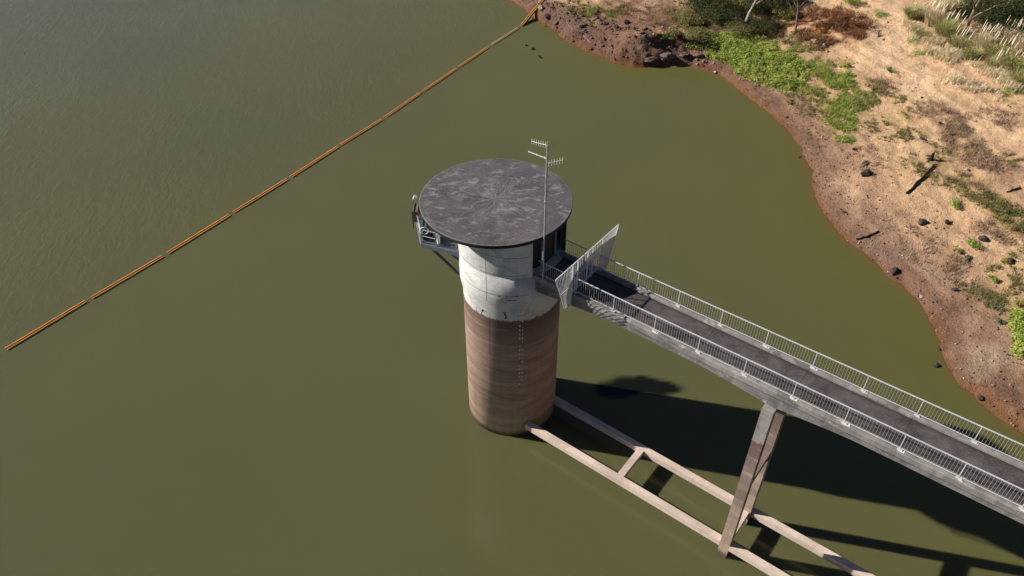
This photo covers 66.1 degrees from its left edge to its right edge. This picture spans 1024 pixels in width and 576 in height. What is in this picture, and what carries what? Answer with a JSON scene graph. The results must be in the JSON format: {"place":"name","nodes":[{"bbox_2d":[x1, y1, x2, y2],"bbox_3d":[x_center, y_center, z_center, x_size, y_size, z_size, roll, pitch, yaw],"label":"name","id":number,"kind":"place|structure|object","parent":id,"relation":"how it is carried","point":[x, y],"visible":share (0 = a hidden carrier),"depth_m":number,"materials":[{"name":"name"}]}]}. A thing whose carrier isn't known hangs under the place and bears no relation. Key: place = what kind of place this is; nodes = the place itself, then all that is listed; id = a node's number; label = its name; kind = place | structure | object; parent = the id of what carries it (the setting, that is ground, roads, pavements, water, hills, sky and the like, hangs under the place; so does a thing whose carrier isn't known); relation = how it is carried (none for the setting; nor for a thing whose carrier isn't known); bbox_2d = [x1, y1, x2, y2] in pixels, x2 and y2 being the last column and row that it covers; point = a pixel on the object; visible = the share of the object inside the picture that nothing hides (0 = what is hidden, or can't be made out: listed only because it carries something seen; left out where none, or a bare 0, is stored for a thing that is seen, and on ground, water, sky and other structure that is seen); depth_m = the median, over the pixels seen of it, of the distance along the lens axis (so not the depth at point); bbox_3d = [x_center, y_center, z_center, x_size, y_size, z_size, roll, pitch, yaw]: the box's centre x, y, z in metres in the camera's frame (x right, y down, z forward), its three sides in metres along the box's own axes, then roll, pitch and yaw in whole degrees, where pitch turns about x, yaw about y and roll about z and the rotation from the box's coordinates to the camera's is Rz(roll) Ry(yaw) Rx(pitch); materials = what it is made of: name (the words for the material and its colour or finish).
{"place":"outdoors","nodes":[
{"label":"outdoors","id":0,"kind":"place"},
{"bbox_2d":[0,0,1023,575],"bbox_3d":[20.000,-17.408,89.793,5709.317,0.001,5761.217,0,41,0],"label":"water","id":1,"kind":"structure","parent":0,"point":[272,382],"depth_m":66.72,"materials":[{"name":"green liquid"}]},
{"bbox_2d":[5,299,89,349],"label":"boom segment","id":2,"kind":"object","parent":1,"relation":"on","point":[43,326],"visible":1,"depth_m":65.82,"materials":[{"name":"orange plastic"}]},
{"bbox_2d":[91,255,164,298],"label":"boom segment","id":3,"kind":"object","parent":1,"relation":"on","point":[127,276],"visible":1,"depth_m":70.58,"materials":[{"name":"orange plastic"}]},
{"bbox_2d":[167,214,230,253],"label":"boom segment","id":4,"kind":"object","parent":1,"relation":"on","point":[197,234],"visible":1,"depth_m":75.44,"materials":[{"name":"orange plastic"}]},
{"bbox_2d":[232,178,288,212],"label":"boom segment","id":5,"kind":"object","parent":1,"relation":"on","point":[257,197],"visible":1,"depth_m":80.36,"materials":[{"name":"orange plastic"}]},
{"bbox_2d":[290,146,339,176],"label":"boom segment","id":6,"kind":"object","parent":1,"relation":"on","point":[315,160],"visible":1,"depth_m":85.34,"materials":[{"name":"orange plastic"}]},
{"bbox_2d":[340,119,382,144],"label":"boom segment","id":7,"kind":"object","parent":1,"relation":"on","point":[360,132],"visible":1,"depth_m":90.26,"materials":[{"name":"orange plastic"}]},
{"bbox_2d":[384,92,421,117],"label":"boom segment","id":8,"kind":"object","parent":1,"relation":"on","point":[403,104],"visible":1,"depth_m":95.15,"materials":[{"name":"orange plastic"}]},
{"bbox_2d":[422,68,456,91],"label":"boom segment","id":9,"kind":"object","parent":1,"relation":"on","point":[440,79],"visible":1,"depth_m":100.25,"materials":[{"name":"orange plastic"}]},
{"bbox_2d":[458,46,489,66],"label":"boom segment","id":10,"kind":"object","parent":1,"relation":"on","point":[477,54],"visible":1,"depth_m":105.50,"materials":[{"name":"orange plastic"}]},
{"bbox_2d":[419,159,572,435],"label":"intake tower","id":11,"kind":"structure","parent":1,"relation":"in","point":[486,216],"depth_m":49.17,"materials":[{"name":"concrete"}]},
{"bbox_2d":[416,215,459,275],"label":"service platform","id":12,"kind":"structure","parent":11,"relation":"attached to","point":[441,244],"depth_m":49.70,"materials":[{"name":"paint"}]},
{"bbox_2d":[411,202,420,227],"bbox_3d":[-6.192,-4.720,50.891,0.390,1.355,1.090,0,41,0],"label":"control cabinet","id":13,"kind":"object","parent":12,"relation":"on","point":[415,211],"visible":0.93,"depth_m":50.53,"materials":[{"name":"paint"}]},
{"bbox_2d":[420,227,435,240],"bbox_3d":[-5.304,-3.558,49.635,0.902,1.229,0.772,0,41,0],"label":"winch","id":14,"kind":"object","parent":12,"relation":"on","point":[428,234],"visible":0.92,"depth_m":49.59,"materials":[{"name":"grey metal"}]},
{"bbox_2d":[533,233,554,267],"bbox_3d":[1.994,-2.791,47.476,0.353,2.871,2.437,29,48,29],"label":"door","id":15,"kind":"structure","parent":11,"relation":"in","point":[549,241],"depth_m":47.57,"materials":[{"name":"grey metal"}]},
{"bbox_2d":[528,140,562,285],"bbox_3d":[1.749,-4.050,44.307,1.886,9.820,0.633,6,41,7],"label":"antenna mast","id":16,"kind":"object","parent":11,"relation":"attached to","point":[543,250],"visible":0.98,"depth_m":43.03,"materials":[{"name":"metal"}]},
{"bbox_2d":[490,27,518,45],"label":"boom segment","id":17,"kind":"object","parent":1,"relation":"on","point":[504,36],"visible":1,"depth_m":110.51,"materials":[{"name":"beige plastic"}]},
{"bbox_2d":[520,4,538,25],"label":"boom segment","id":18,"kind":"object","parent":1,"relation":"on","point":[533,11],"visible":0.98,"depth_m":114.95,"materials":[{"name":"orange plastic"}]},
{"bbox_2d":[717,403,786,557],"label":"bridge pier","id":19,"kind":"structure","parent":1,"relation":"in","point":[764,440],"depth_m":45.60,"materials":[{"name":"concrete"}]},
{"bbox_2d":[525,395,874,575],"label":"strut frame","id":20,"kind":"object","parent":19,"relation":"attached to","point":[737,550],"visible":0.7,"depth_m":51.97,"materials":[{"name":"concrete"}]},
{"bbox_2d":[535,239,1023,523],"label":"footbridge","id":21,"kind":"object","parent":19,"relation":"on","point":[963,464],"visible":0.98,"depth_m":40.42,"materials":[{"name":"concrete"}]},
{"bbox_2d":[555,224,618,308],"bbox_3d":[3.943,-1.252,46.618,1.241,3.106,6.602,27,47,28],"label":"security screen","id":22,"kind":"object","parent":21,"relation":"on","point":[603,265],"visible":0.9,"depth_m":46.05,"materials":[{"name":"paint"}]},
{"bbox_2d":[933,362,940,367],"bbox_3d":[33.609,6.122,62.409,0.633,0.472,0.587,6,41,6],"label":"rock","id":23,"kind":"object","parent":1,"relation":"in","point":[936,364],"visible":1,"depth_m":62.25,"materials":[{"name":"grey stone"}]},
{"bbox_2d":[511,0,1023,434],"bbox_3d":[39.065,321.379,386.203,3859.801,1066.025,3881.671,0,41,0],"label":"ground","id":24,"kind":"structure","parent":0,"point":[897,200],"depth_m":82.94,"materials":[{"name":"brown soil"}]},
{"bbox_2d":[543,13,549,18],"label":"rock","id":25,"kind":"object","parent":24,"relation":"on","point":[546,15],"visible":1,"depth_m":113.39,"materials":[{"name":"grey stone"}]},
{"bbox_2d":[644,56,658,62],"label":"rock","id":26,"kind":"object","parent":24,"relation":"on","point":[651,59],"visible":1,"depth_m":102.78,"materials":[{"name":"grey stone"}]},
{"bbox_2d":[660,34,673,39],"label":"shrub","id":27,"kind":"object","parent":24,"relation":"on","point":[662,35],"visible":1,"depth_m":103.80,"materials":[{"name":"green plant"}]},
{"bbox_2d":[660,52,676,59],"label":"rock","id":28,"kind":"object","parent":24,"relation":"on","point":[667,56],"visible":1,"depth_m":102.97,"materials":[{"name":"grey stone"}]},
{"bbox_2d":[666,28,682,36],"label":"shrub","id":29,"kind":"object","parent":24,"relation":"on","point":[675,32],"visible":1,"depth_m":103.75,"materials":[{"name":"green plant"}]},
{"bbox_2d":[679,52,689,57],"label":"rock","id":30,"kind":"object","parent":24,"relation":"on","point":[684,54],"visible":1,"depth_m":103.20,"materials":[{"name":"grey stone"}]},
{"bbox_2d":[673,7,705,27],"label":"shrub","id":31,"kind":"object","parent":24,"relation":"on","point":[686,16],"visible":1,"depth_m":108.03,"materials":[{"name":"green plant"}]},
{"bbox_2d":[692,53,702,56],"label":"rock","id":32,"kind":"object","parent":24,"relation":"on","point":[697,55],"visible":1,"depth_m":102.87,"materials":[{"name":"grey stone"}]},
{"bbox_2d":[682,26,714,41],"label":"shrub","id":33,"kind":"object","parent":24,"relation":"on","point":[701,36],"visible":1,"depth_m":103.43,"materials":[{"name":"green plant"}]},
{"bbox_2d":[683,0,731,14],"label":"shrub","id":34,"kind":"object","parent":24,"relation":"on","point":[699,4],"visible":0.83,"depth_m":109.26,"materials":[{"name":"green plant"}]},
{"bbox_2d":[703,0,747,23],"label":"shrub","id":35,"kind":"object","parent":24,"relation":"on","point":[725,13],"visible":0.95,"depth_m":107.30,"materials":[{"name":"green plant"}]},
{"bbox_2d":[719,0,762,8],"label":"shrub","id":36,"kind":"object","parent":24,"relation":"on","point":[738,3],"visible":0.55,"depth_m":109.47,"materials":[{"name":"green plant"}]},
{"bbox_2d":[724,17,758,36],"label":"shrub","id":37,"kind":"object","parent":24,"relation":"on","point":[734,26],"visible":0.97,"depth_m":105.47,"materials":[{"name":"green plant"}]},
{"bbox_2d":[731,0,761,24],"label":"dead tree","id":38,"kind":"object","parent":24,"relation":"on","point":[750,11],"visible":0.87,"depth_m":105.89,"materials":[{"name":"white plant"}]},
{"bbox_2d":[739,15,780,35],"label":"shrub","id":39,"kind":"object","parent":24,"relation":"on","point":[767,24],"visible":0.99,"depth_m":105.42,"materials":[{"name":"green plant"}]},
{"bbox_2d":[742,0,788,15],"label":"shrub","id":40,"kind":"object","parent":24,"relation":"on","point":[766,6],"visible":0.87,"depth_m":107.69,"materials":[{"name":"green plant"}]},
{"bbox_2d":[770,2,796,19],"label":"shrub","id":41,"kind":"object","parent":24,"relation":"on","point":[787,12],"visible":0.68,"depth_m":107.10,"materials":[{"name":"green plant"}]},
{"bbox_2d":[773,0,799,6],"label":"shrub","id":42,"kind":"object","parent":24,"relation":"on","point":[790,2],"visible":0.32,"depth_m":109.22,"materials":[{"name":"green plant"}]},
{"bbox_2d":[557,0,1023,320],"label":"grass","id":43,"kind":"structure","parent":24,"relation":"on","point":[996,202],"depth_m":83.67,"materials":[{"name":"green plant"}]},
{"bbox_2d":[561,2,1023,359],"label":"weeds","id":44,"kind":"object","parent":24,"relation":"on","point":[743,50],"visible":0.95,"depth_m":97.60,"materials":[{"name":"green plant"}]},
{"bbox_2d":[786,0,806,31],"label":"tree","id":45,"kind":"object","parent":24,"relation":"on","point":[796,22],"visible":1,"depth_m":103.40,"materials":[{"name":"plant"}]},
{"bbox_2d":[592,0,1022,299],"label":"dead brush","id":46,"kind":"object","parent":24,"relation":"on","point":[983,164],"visible":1,"depth_m":81.55,"materials":[{"name":"brown plant"}]},
{"bbox_2d":[815,24,826,32],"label":"shrub","id":47,"kind":"object","parent":24,"relation":"on","point":[821,29],"visible":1,"depth_m":103.56,"materials":[{"name":"orange plant"}]},
{"bbox_2d":[760,3,883,49],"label":"dry brush","id":48,"kind":"object","parent":24,"relation":"on","point":[854,32],"visible":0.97,"depth_m":104.30,"materials":[{"name":"brown plant"}]},
{"bbox_2d":[845,0,862,4],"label":"shrub","id":49,"kind":"object","parent":24,"relation":"on","point":[852,2],"visible":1,"depth_m":106.78,"materials":[{"name":"green plant"}]},
{"bbox_2d":[860,169,871,176],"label":"rock","id":50,"kind":"object","parent":24,"relation":"on","point":[865,173],"visible":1,"depth_m":80.27,"materials":[{"name":"grey stone"}]},
{"bbox_2d":[856,230,878,239],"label":"stick","id":51,"kind":"object","parent":24,"relation":"on","point":[867,236],"visible":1,"depth_m":74.09,"materials":[{"name":"brown wood"}]},
{"bbox_2d":[875,9,889,18],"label":"shrub","id":52,"kind":"object","parent":24,"relation":"on","point":[879,12],"visible":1,"depth_m":104.20,"materials":[{"name":"green plant"}]},
{"bbox_2d":[891,267,898,274],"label":"rock","id":53,"kind":"object","parent":24,"relation":"on","point":[894,271],"visible":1,"depth_m":70.44,"materials":[{"name":"grey stone"}]},
{"bbox_2d":[902,4,924,19],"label":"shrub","id":54,"kind":"object","parent":24,"relation":"on","point":[913,13],"visible":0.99,"depth_m":102.30,"materials":[{"name":"plant"}]},
{"bbox_2d":[906,165,934,193],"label":"stick","id":55,"kind":"object","parent":24,"relation":"on","point":[918,181],"visible":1,"depth_m":77.98,"materials":[{"name":"brown wood"}]},
{"bbox_2d":[918,218,926,225],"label":"rock","id":56,"kind":"object","parent":24,"relation":"on","point":[921,222],"visible":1,"depth_m":73.81,"materials":[{"name":"grey stone"}]},
{"bbox_2d":[913,24,932,37],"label":"reed clump","id":57,"kind":"object","parent":24,"relation":"on","point":[919,30],"visible":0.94,"depth_m":99.32,"materials":[{"name":"plant"}]},
{"bbox_2d":[926,152,934,161],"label":"stump","id":58,"kind":"object","parent":24,"relation":"on","point":[931,157],"visible":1,"depth_m":80.39,"materials":[{"name":"brown wood"}]},
{"bbox_2d":[913,0,958,26],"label":"reed clump","id":59,"kind":"object","parent":24,"relation":"on","point":[938,13],"visible":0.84,"depth_m":100.69,"materials":[{"name":"plant"}]},
{"bbox_2d":[929,10,966,39],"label":"reed clump","id":60,"kind":"object","parent":24,"relation":"on","point":[941,26],"visible":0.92,"depth_m":98.15,"materials":[{"name":"plant"}]},
{"bbox_2d":[932,0,967,17],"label":"reed clump","id":61,"kind":"object","parent":24,"relation":"on","point":[951,4],"visible":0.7,"depth_m":100.88,"materials":[{"name":"plant"}]},
{"bbox_2d":[949,197,960,208],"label":"shrub","id":62,"kind":"object","parent":24,"relation":"on","point":[955,203],"visible":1,"depth_m":74.79,"materials":[{"name":"green plant"}]},
{"bbox_2d":[952,246,963,252],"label":"shrub","id":63,"kind":"object","parent":24,"relation":"on","point":[957,249],"visible":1,"depth_m":70.93,"materials":[{"name":"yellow plant"}]},
{"bbox_2d":[943,23,974,48],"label":"reed clump","id":64,"kind":"object","parent":24,"relation":"on","point":[960,40],"visible":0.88,"depth_m":96.14,"materials":[{"name":"plant"}]},
{"bbox_2d":[900,0,1023,107],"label":"straw","id":65,"kind":"object","parent":24,"relation":"on","point":[950,55],"visible":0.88,"depth_m":92.66,"materials":[{"name":"beige plant"}]},
{"bbox_2d":[964,255,972,261],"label":"shrub","id":66,"kind":"object","parent":24,"relation":"on","point":[966,257],"visible":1,"depth_m":70.12,"materials":[{"name":"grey plant"}]},
{"bbox_2d":[955,42,986,59],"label":"reed clump","id":67,"kind":"object","parent":24,"relation":"on","point":[971,51],"visible":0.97,"depth_m":94.05,"materials":[{"name":"plant"}]},
{"bbox_2d":[966,237,983,248],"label":"shrub","id":68,"kind":"object","parent":24,"relation":"on","point":[973,244],"visible":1,"depth_m":71.07,"materials":[{"name":"green plant"}]},
{"bbox_2d":[978,394,983,400],"bbox_3d":[35.412,8.259,59.509,0.414,0.464,0.564,14,43,16],"label":"rock","id":69,"kind":"object","parent":24,"relation":"on","point":[980,397],"visible":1,"depth_m":59.37,"materials":[{"name":"grey stone"}]},
{"bbox_2d":[978,235,988,241],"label":"rock","id":70,"kind":"object","parent":24,"relation":"on","point":[983,238],"visible":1,"depth_m":71.27,"materials":[{"name":"grey stone"}]},
{"bbox_2d":[967,20,1007,51],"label":"reed clump","id":71,"kind":"object","parent":24,"relation":"on","point":[982,38],"visible":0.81,"depth_m":94.84,"materials":[{"name":"plant"}]},
{"bbox_2d":[958,0,1017,21],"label":"shrub","id":72,"kind":"object","parent":24,"relation":"on","point":[987,5],"visible":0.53,"depth_m":98.73,"materials":[{"name":"green plant"}]},
{"bbox_2d":[963,0,1020,36],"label":"tree","id":73,"kind":"object","parent":24,"relation":"on","point":[971,17],"visible":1,"depth_m":95.70,"materials":[{"name":"brown plant"}]},
{"bbox_2d":[987,274,999,282],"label":"shrub","id":74,"kind":"object","parent":24,"relation":"on","point":[995,279],"visible":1,"depth_m":67.83,"materials":[{"name":"green plant"}]},
{"bbox_2d":[982,48,1010,69],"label":"reed clump","id":75,"kind":"object","parent":24,"relation":"on","point":[991,62],"visible":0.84,"depth_m":91.81,"materials":[{"name":"plant"}]},
{"bbox_2d":[989,299,1003,311],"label":"shrub","id":76,"kind":"object","parent":24,"relation":"on","point":[994,305],"visible":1,"depth_m":65.69,"materials":[{"name":"green plant"}]},
{"bbox_2d":[971,9,1023,39],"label":"shrub","id":77,"kind":"object","parent":24,"relation":"on","point":[989,22],"visible":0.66,"depth_m":96.31,"materials":[{"name":"green plant"}]},
{"bbox_2d":[994,316,1006,324],"bbox_3d":[39.885,2.675,64.427,0.896,0.500,0.931,0,41,0],"label":"shrub","id":78,"kind":"object","parent":24,"relation":"on","point":[998,320],"visible":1,"depth_m":64.24,"materials":[{"name":"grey plant"}]},
{"bbox_2d":[983,33,1019,58],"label":"reed clump","id":79,"kind":"object","parent":24,"relation":"on","point":[993,48],"visible":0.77,"depth_m":93.02,"materials":[{"name":"plant"}]},
{"bbox_2d":[1000,257,1011,263],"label":"shrub","id":80,"kind":"object","parent":24,"relation":"on","point":[1002,259],"visible":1,"depth_m":69.09,"materials":[{"name":"yellow plant"}]},
{"bbox_2d":[991,5,1023,34],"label":"shrub","id":81,"kind":"object","parent":24,"relation":"on","point":[1019,13],"visible":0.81,"depth_m":95.70,"materials":[{"name":"green plant"}]},
{"bbox_2d":[992,15,1023,46],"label":"reed clump","id":82,"kind":"object","parent":24,"relation":"on","point":[1010,36],"visible":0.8,"depth_m":94.42,"materials":[{"name":"plant"}]},
{"bbox_2d":[994,47,1023,70],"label":"reed clump","id":83,"kind":"object","parent":24,"relation":"on","point":[1008,61],"visible":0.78,"depth_m":90.22,"materials":[{"name":"plant"}]},
{"bbox_2d":[994,0,1023,14],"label":"shrub","id":84,"kind":"object","parent":24,"relation":"on","point":[1021,4],"visible":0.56,"depth_m":97.76,"materials":[{"name":"green plant"}]},
{"bbox_2d":[1004,208,1015,212],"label":"shrub","id":85,"kind":"object","parent":24,"relation":"on","point":[1007,210],"visible":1,"depth_m":72.91,"materials":[{"name":"green plant"}]},
{"bbox_2d":[1007,64,1023,86],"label":"reed clump","id":86,"kind":"object","parent":24,"relation":"on","point":[1018,76],"visible":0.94,"depth_m":87.98,"materials":[{"name":"plant"}]},
{"bbox_2d":[1007,30,1023,58],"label":"reed clump","id":87,"kind":"object","parent":24,"relation":"on","point":[1019,46],"visible":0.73,"depth_m":92.33,"materials":[{"name":"plant"}]},
{"bbox_2d":[1013,297,1023,306],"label":"shrub","id":88,"kind":"object","parent":24,"relation":"on","point":[1021,302],"visible":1,"depth_m":65.18,"materials":[{"name":"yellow plant"}]}
]}

